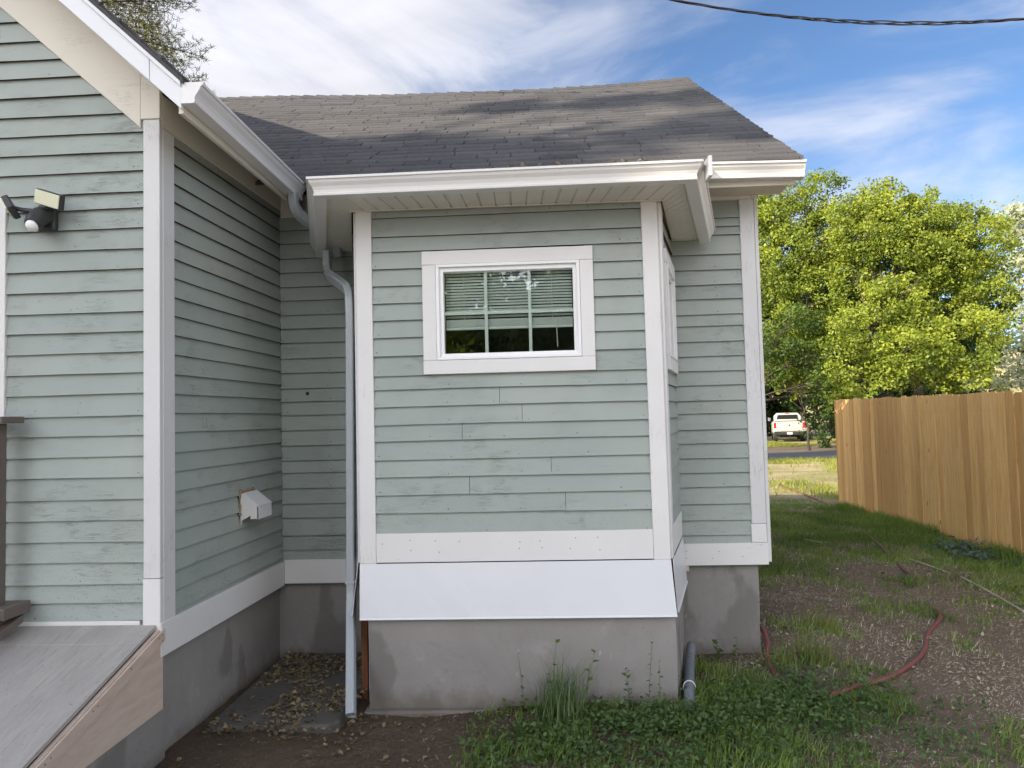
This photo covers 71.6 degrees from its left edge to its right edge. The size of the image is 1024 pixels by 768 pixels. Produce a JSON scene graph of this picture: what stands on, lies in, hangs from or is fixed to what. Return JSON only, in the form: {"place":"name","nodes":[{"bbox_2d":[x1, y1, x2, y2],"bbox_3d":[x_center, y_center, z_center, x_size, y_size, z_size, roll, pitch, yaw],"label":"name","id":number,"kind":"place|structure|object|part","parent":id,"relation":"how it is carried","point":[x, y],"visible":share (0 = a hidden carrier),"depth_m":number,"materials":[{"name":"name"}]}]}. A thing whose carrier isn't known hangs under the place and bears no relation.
{"place":"outdoors","nodes":[
{"label":"outdoors","id":0,"kind":"place"},
{"bbox_2d":[27,349,1023,767],"bbox_3d":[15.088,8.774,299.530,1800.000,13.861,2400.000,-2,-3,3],"label":"ground","id":1,"kind":"structure","parent":0,"point":[193,749],"depth_m":3.88,"materials":[{"name":"soil"}]},
{"bbox_2d":[0,417,164,767],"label":"wooden ramp","id":2,"kind":"structure","parent":1,"relation":"on","point":[54,680],"depth_m":3.05,"materials":[{"name":"grey paint"}]},
{"bbox_2d":[98,0,215,93],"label":"pine tree","id":3,"kind":"object","parent":1,"relation":"on","point":[152,25],"visible":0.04,"depth_m":16.33,"materials":[{"name":"green plant"}]},
{"bbox_2d":[205,653,361,733],"bbox_3d":[-1.205,1.849,4.178,0.680,0.156,1.140,-2,-3,3],"label":"concrete pad","id":4,"kind":"object","parent":1,"relation":"on","point":[322,718],"visible":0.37,"depth_m":3.92,"materials":[{"name":"grey concrete"}]},
{"bbox_2d":[203,652,368,733],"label":"fallen leaves","id":5,"kind":"object","parent":4,"relation":"on","point":[297,656],"visible":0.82,"depth_m":4.04,"materials":[{"name":"brown plant"}]},
{"bbox_2d":[173,708,464,767],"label":"fallen leaves","id":6,"kind":"object","parent":1,"relation":"on","point":[351,721],"visible":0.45,"depth_m":3.55,"materials":[{"name":"brown plant"}]},
{"bbox_2d":[361,620,369,698],"bbox_3d":[-0.849,1.569,4.112,0.042,0.590,0.060,-2,-3,3],"label":"reddish plank","id":7,"kind":"object","parent":1,"relation":"on","point":[365,652],"visible":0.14,"depth_m":4.09,"materials":[{"name":"brown wood"}]},
{"bbox_2d":[0,0,806,757],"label":"clapboard house","id":8,"kind":"structure","parent":1,"relation":"on","point":[452,398],"depth_m":3.97,"materials":[{"name":"green paint"}]},
{"bbox_2d":[0,188,64,231],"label":"security light","id":9,"kind":"object","parent":8,"relation":"attached to","point":[42,216],"visible":1,"depth_m":3.36,"materials":[{"name":"black plastic"}]},
{"bbox_2d":[238,487,271,524],"bbox_3d":[-1.544,0.728,4.260,0.124,0.208,0.215,-2,-3,3],"label":"dryer vent hood","id":10,"kind":"object","parent":8,"relation":"attached to","point":[254,503],"visible":1,"depth_m":4.18,"materials":[{"name":"white paint"}]},
{"bbox_2d":[421,245,595,374],"bbox_3d":[-0.021,-0.414,4.045,0.968,0.701,0.108,-2,-3,3],"label":"window","id":11,"kind":"structure","parent":8,"relation":"in","point":[578,259],"depth_m":4.02,"materials":[{"name":"white paint"}]},
{"bbox_2d":[290,142,747,173],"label":"roof leaves","id":12,"kind":"object","parent":8,"relation":"on","point":[509,165],"visible":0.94,"depth_m":4.42,"materials":[{"name":"brown plant"}]},
{"bbox_2d":[664,248,677,373],"bbox_3d":[0.953,-0.422,4.382,0.083,0.701,0.623,-2,-3,17],"label":"window","id":13,"kind":"structure","parent":8,"relation":"in","point":[669,270],"depth_m":4.39,"materials":[{"name":"white paint"}]},
{"bbox_2d":[518,652,529,708],"bbox_3d":[0.062,1.619,3.858,0.052,0.322,0.065,1,-3,-38],"label":"upright weed","id":14,"kind":"object","parent":1,"relation":"on","point":[527,704],"visible":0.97,"depth_m":3.86,"materials":[{"name":"green plant"}]},
{"bbox_2d":[547,639,559,687],"bbox_3d":[0.229,1.570,3.810,0.081,0.383,0.122,0,-3,-27],"label":"upright weed","id":15,"kind":"object","parent":1,"relation":"on","point":[557,641],"visible":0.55,"depth_m":3.81,"materials":[{"name":"green plant"}]},
{"bbox_2d":[521,651,598,732],"bbox_3d":[0.197,1.589,3.666,0.542,0.350,0.571,-2,-3,3],"label":"tall grass clump","id":16,"kind":"object","parent":1,"relation":"on","point":[558,700],"visible":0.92,"depth_m":3.71,"materials":[{"name":"green plant"}]},
{"bbox_2d":[582,649,598,705],"bbox_3d":[0.411,1.600,3.824,0.099,0.323,0.081,0,-3,-31],"label":"upright weed","id":17,"kind":"object","parent":1,"relation":"on","point":[587,669],"visible":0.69,"depth_m":3.83,"materials":[{"name":"green plant"}]},
{"bbox_2d":[621,667,635,706],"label":"upright weed","id":18,"kind":"object","parent":1,"relation":"on","point":[626,675],"visible":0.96,"depth_m":3.83,"materials":[{"name":"green plant"}]},
{"bbox_2d":[645,642,652,701],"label":"upright weed","id":19,"kind":"object","parent":1,"relation":"on","point":[649,679],"visible":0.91,"depth_m":3.84,"materials":[{"name":"green plant"}]},
{"bbox_2d":[656,660,662,704],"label":"upright weed","id":20,"kind":"object","parent":1,"relation":"on","point":[659,682],"visible":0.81,"depth_m":3.82,"materials":[{"name":"green plant"}]},
{"bbox_2d":[675,670,683,700],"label":"upright weed","id":21,"kind":"object","parent":1,"relation":"on","point":[680,675],"visible":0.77,"depth_m":3.79,"materials":[{"name":"green plant"}]},
{"bbox_2d":[683,641,695,715],"bbox_3d":[1.030,1.697,4.111,0.071,0.139,0.887,-2,-3,14],"label":"corrugated drain pipe","id":22,"kind":"object","parent":1,"relation":"on","point":[689,678],"visible":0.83,"depth_m":4.12,"materials":[{"name":"grey plastic"}]},
{"bbox_2d":[712,639,722,661],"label":"upright weed","id":23,"kind":"object","parent":1,"relation":"on","point":[718,651],"visible":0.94,"depth_m":4.51,"materials":[{"name":"green plant"}]},
{"bbox_2d":[418,501,1023,767],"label":"straw","id":24,"kind":"object","parent":1,"relation":"on","point":[892,643],"visible":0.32,"depth_m":4.84,"materials":[{"name":"beige plant"}]},
{"bbox_2d":[449,651,1011,767],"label":"broadleaf weeds","id":25,"kind":"object","parent":1,"relation":"on","point":[663,711],"visible":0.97,"depth_m":3.51,"materials":[{"name":"green plant"}]},
{"bbox_2d":[438,536,1023,767],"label":"fallen leaves","id":26,"kind":"object","parent":1,"relation":"on","point":[971,675],"visible":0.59,"depth_m":4.67,"materials":[{"name":"brown plant"}]},
{"bbox_2d":[441,497,1023,767],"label":"grass","id":27,"kind":"structure","parent":1,"relation":"on","point":[823,520],"depth_m":5.35,"materials":[{"name":"green plant"}]},
{"bbox_2d":[729,637,739,663],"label":"upright weed","id":28,"kind":"object","parent":1,"relation":"on","point":[734,651],"visible":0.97,"depth_m":4.46,"materials":[{"name":"green plant"}]},
{"bbox_2d":[751,635,814,675],"bbox_3d":[1.686,1.668,4.376,0.387,0.167,0.370,-2,-3,3],"label":"grass tuft","id":29,"kind":"object","parent":1,"relation":"on","point":[782,658],"visible":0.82,"depth_m":4.39,"materials":[{"name":"green plant"}]},
{"bbox_2d":[768,413,805,441],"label":"pickup truck","id":30,"kind":"object","parent":1,"relation":"on","point":[785,425],"visible":0.84,"depth_m":47.30,"materials":[{"name":"white paint"}]},
{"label":"rear window","id":31,"kind":"part","parent":30,"relation":"part of","materials":[{"name":"black glass"}]},
{"bbox_2d":[765,392,810,435],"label":"dark bush","id":32,"kind":"object","parent":1,"relation":"on","point":[772,410],"visible":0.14,"depth_m":59.81,"materials":[{"name":"green plant"}]},
{"bbox_2d":[773,373,810,450],"bbox_3d":[12.758,1.414,32.476,1.696,3.970,0.947,-2,-3,3],"label":"young tree","id":33,"kind":"object","parent":1,"relation":"on","point":[795,390],"visible":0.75,"depth_m":32.39,"materials":[{"name":"green plant"}]},
{"bbox_2d":[762,302,846,403],"bbox_3d":[11.823,-0.173,32.064,6.102,7.228,2.941,-2,-3,3],"label":"shaded tree","id":34,"kind":"object","parent":1,"relation":"on","point":[793,313],"visible":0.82,"depth_m":31.90,"materials":[{"name":"green plant"}]},
{"bbox_2d":[758,211,861,371],"bbox_3d":[14.703,-3.018,39.056,8.544,13.689,5.695,-2,-3,3],"label":"backdrop tree","id":35,"kind":"object","parent":1,"relation":"on","point":[809,300],"visible":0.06,"depth_m":37.87,"materials":[{"name":"green plant"}]},
{"bbox_2d":[757,168,870,412],"bbox_3d":[13.382,-3.564,35.415,9.375,14.450,6.137,-2,-3,3],"label":"box elder tree","id":36,"kind":"object","parent":1,"relation":"on","point":[791,236],"visible":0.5,"depth_m":34.59,"materials":[{"name":"green plant"}]},
{"bbox_2d":[796,396,835,447],"bbox_3d":[16.056,2.167,36.956,1.698,3.137,5.006,-2,-3,8],"label":"leafy shrub","id":37,"kind":"object","parent":1,"relation":"on","point":[815,426],"visible":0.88,"depth_m":36.54,"materials":[{"name":"green plant"}]},
{"bbox_2d":[778,626,856,668],"bbox_3d":[1.897,1.647,4.478,0.508,0.224,0.422,-2,-3,3],"label":"grass tuft","id":38,"kind":"object","parent":1,"relation":"on","point":[816,654],"visible":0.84,"depth_m":4.44,"materials":[{"name":"green plant"}]},
{"bbox_2d":[778,600,857,633],"bbox_3d":[2.236,1.700,5.159,0.470,0.190,0.432,-2,-3,3],"label":"grass tuft","id":39,"kind":"object","parent":1,"relation":"on","point":[818,624],"visible":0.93,"depth_m":5.16,"materials":[{"name":"green plant"}]},
{"bbox_2d":[823,394,869,438],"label":"dark bush","id":40,"kind":"object","parent":1,"relation":"on","point":[832,423],"visible":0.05,"depth_m":42.92,"materials":[{"name":"green plant"}]},
{"bbox_2d":[760,484,941,695],"bbox_3d":[4.279,1.926,9.784,1.409,0.261,12.764,-2,-3,22],"label":"garden hose","id":41,"kind":"object","parent":1,"relation":"on","point":[917,658],"visible":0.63,"depth_m":4.55,"materials":[{"name":"red rubber"}]},
{"bbox_2d":[698,500,1023,689],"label":"dead grass","id":42,"kind":"structure","parent":1,"relation":"on","point":[979,650],"depth_m":6.24,"materials":[{"name":"plant"}]},
{"bbox_2d":[762,274,1006,417],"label":"backdrop tree","id":43,"kind":"object","parent":1,"relation":"on","point":[786,402],"visible":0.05,"depth_m":56.77,"materials":[{"name":"green plant"}]},
{"bbox_2d":[747,530,1023,709],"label":"clover patches","id":44,"kind":"object","parent":1,"relation":"on","point":[908,585],"visible":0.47,"depth_m":6.30,"materials":[{"name":"green plant"}]},
{"bbox_2d":[869,376,910,406],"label":"dark bush","id":45,"kind":"object","parent":1,"relation":"on","point":[894,394],"visible":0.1,"depth_m":47.59,"materials":[{"name":"green plant"}]},
{"bbox_2d":[767,442,1016,452],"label":"gravel shoulder","id":46,"kind":"object","parent":1,"relation":"on","point":[791,449],"visible":0.06,"depth_m":34.24},
{"bbox_2d":[768,457,1019,503],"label":"sunlit weeds","id":47,"kind":"object","parent":1,"relation":"on","point":[815,487],"visible":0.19,"depth_m":16.07,"materials":[{"name":"green plant"}]},
{"bbox_2d":[816,176,1023,404],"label":"box elder tree","id":48,"kind":"object","parent":1,"relation":"on","point":[892,230],"visible":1,"depth_m":31.37,"materials":[{"name":"green plant"}]},
{"bbox_2d":[819,499,1023,573],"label":"grass fringe","id":49,"kind":"object","parent":1,"relation":"on","point":[913,525],"depth_m":9.43,"materials":[{"name":"green plant"}]},
{"bbox_2d":[824,201,1023,396],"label":"backdrop tree","id":50,"kind":"object","parent":1,"relation":"on","point":[888,264],"visible":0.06,"depth_m":37.31,"materials":[{"name":"green plant"}]},
{"bbox_2d":[834,390,1023,555],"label":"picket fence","id":51,"kind":"object","parent":1,"relation":"on","point":[952,464],"visible":0.94,"depth_m":9.07,"materials":[{"name":"brown wood"}]},
{"bbox_2d":[909,558,949,572],"bbox_3d":[4.185,1.824,7.125,0.019,0.030,0.606,-1,-3,-5],"label":"dry stick","id":52,"kind":"object","parent":1,"relation":"on","point":[928,565],"visible":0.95,"depth_m":7.15,"materials":[{"name":"beige wood"}]},
{"bbox_2d":[900,370,965,396],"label":"dark bush","id":53,"kind":"object","parent":1,"relation":"on","point":[926,391],"visible":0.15,"depth_m":47.48,"materials":[{"name":"green plant"}]},
{"bbox_2d":[940,388,990,393],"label":"dark bush","id":54,"kind":"object","parent":1,"relation":"on","point":[976,391],"visible":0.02,"depth_m":46.95,"materials":[{"name":"green plant"}]},
{"bbox_2d":[923,536,1022,564],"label":"blue green weeds","id":55,"kind":"object","parent":1,"relation":"on","point":[964,546],"visible":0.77,"depth_m":7.76,"materials":[{"name":"green plant"}]},
{"bbox_2d":[966,374,1010,391],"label":"shrub","id":56,"kind":"object","parent":1,"relation":"on","point":[985,386],"visible":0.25,"depth_m":50.27,"materials":[{"name":"green plant"}]},
{"bbox_2d":[959,576,1023,612],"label":"dry stick","id":57,"kind":"object","parent":1,"relation":"on","point":[992,593],"visible":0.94,"depth_m":5.96,"materials":[{"name":"beige wood"}]},
{"bbox_2d":[963,195,1023,391],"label":"silver tree","id":58,"kind":"object","parent":1,"relation":"on","point":[1018,345],"visible":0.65,"depth_m":45.25,"materials":[{"name":"green plant"}]},
{"bbox_2d":[99,0,1023,349],"label":"sky","id":59,"kind":"structure","parent":0,"point":[942,106],"materials":[{"name":"blue"}]},
{"bbox_2d":[767,438,835,446],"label":"verge grass","id":60,"kind":"structure","parent":0,"point":[779,444],"depth_m":40.70,"materials":[{"name":"green plant"}]},
{"bbox_2d":[767,451,836,458],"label":"road","id":61,"kind":"structure","parent":0,"point":[815,454],"depth_m":28.50,"materials":[{"name":"grey asphalt"}]},
{"bbox_2d":[669,0,1023,25],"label":"power cable","id":62,"kind":"object","parent":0,"point":[874,22],"visible":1,"depth_m":6.00,"materials":[{"name":"rubber"}]}
]}

